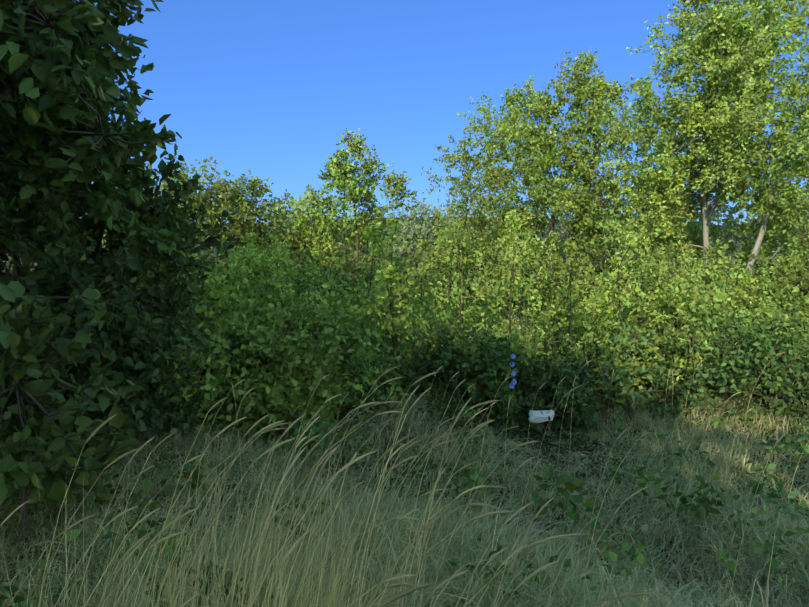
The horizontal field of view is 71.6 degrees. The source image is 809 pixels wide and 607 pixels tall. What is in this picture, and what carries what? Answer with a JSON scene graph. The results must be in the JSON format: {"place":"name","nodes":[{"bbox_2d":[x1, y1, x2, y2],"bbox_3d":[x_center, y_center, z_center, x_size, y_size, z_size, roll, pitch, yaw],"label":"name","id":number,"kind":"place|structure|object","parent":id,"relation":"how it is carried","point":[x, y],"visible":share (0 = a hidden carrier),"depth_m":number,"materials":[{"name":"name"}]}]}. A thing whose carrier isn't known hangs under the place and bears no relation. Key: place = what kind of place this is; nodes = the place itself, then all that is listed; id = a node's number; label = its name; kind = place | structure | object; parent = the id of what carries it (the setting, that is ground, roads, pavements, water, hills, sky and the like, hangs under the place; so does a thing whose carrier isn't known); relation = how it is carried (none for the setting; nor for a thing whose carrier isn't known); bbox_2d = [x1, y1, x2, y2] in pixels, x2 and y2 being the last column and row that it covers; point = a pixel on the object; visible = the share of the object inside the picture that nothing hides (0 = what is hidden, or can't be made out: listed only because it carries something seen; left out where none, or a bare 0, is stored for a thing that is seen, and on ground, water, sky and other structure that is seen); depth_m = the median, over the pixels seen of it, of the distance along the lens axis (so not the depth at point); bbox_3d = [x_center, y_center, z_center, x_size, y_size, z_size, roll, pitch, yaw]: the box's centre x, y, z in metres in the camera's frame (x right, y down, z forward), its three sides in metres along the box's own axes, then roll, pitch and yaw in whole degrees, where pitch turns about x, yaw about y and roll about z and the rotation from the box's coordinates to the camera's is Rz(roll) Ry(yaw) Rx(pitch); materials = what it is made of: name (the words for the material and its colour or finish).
{"place":"outdoors","nodes":[
{"label":"outdoors","id":0,"kind":"place"},
{"bbox_2d":[0,217,808,606],"bbox_3d":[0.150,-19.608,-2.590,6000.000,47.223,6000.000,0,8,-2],"label":"ground","id":1,"kind":"structure","parent":0,"point":[542,443],"depth_m":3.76,"materials":[{"name":"green plant"}]},
{"bbox_2d":[0,0,248,520],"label":"bush foliage","id":2,"kind":"object","parent":1,"relation":"on","point":[97,26],"visible":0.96,"depth_m":2.96,"materials":[{"name":"green plant"}]},
{"bbox_2d":[0,0,808,606],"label":"foliage","id":3,"kind":"object","parent":1,"relation":"on","point":[344,312],"visible":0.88,"depth_m":6.53,"materials":[{"name":"green plant"}]},
{"bbox_2d":[0,341,808,606],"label":"grass seed stalks","id":4,"kind":"object","parent":1,"relation":"on","point":[398,595],"depth_m":1.52,"materials":[{"name":"green plant"}]},
{"bbox_2d":[0,0,808,552],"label":"branches","id":5,"kind":"object","parent":1,"relation":"on","point":[22,392],"visible":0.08,"depth_m":4.11,"materials":[{"name":"brown plant"}]},
{"bbox_2d":[500,340,528,434],"bbox_3d":[0.846,0.653,4.337,0.230,0.755,0.021,0,8,-2],"label":"chicory","id":6,"kind":"object","parent":1,"relation":"on","point":[512,384],"depth_m":4.32,"materials":[{"name":"blue plant"}]},
{"bbox_2d":[528,410,554,422],"bbox_3d":[1.038,0.853,4.268,0.206,0.077,0.148,-12,10,24],"label":"white stone","id":7,"kind":"object","parent":1,"relation":"on","point":[537,417],"visible":0.92,"depth_m":4.23,"materials":[{"name":"stone"}]},
{"bbox_2d":[78,0,808,224],"label":"sky","id":8,"kind":"structure","parent":0,"point":[269,88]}
]}

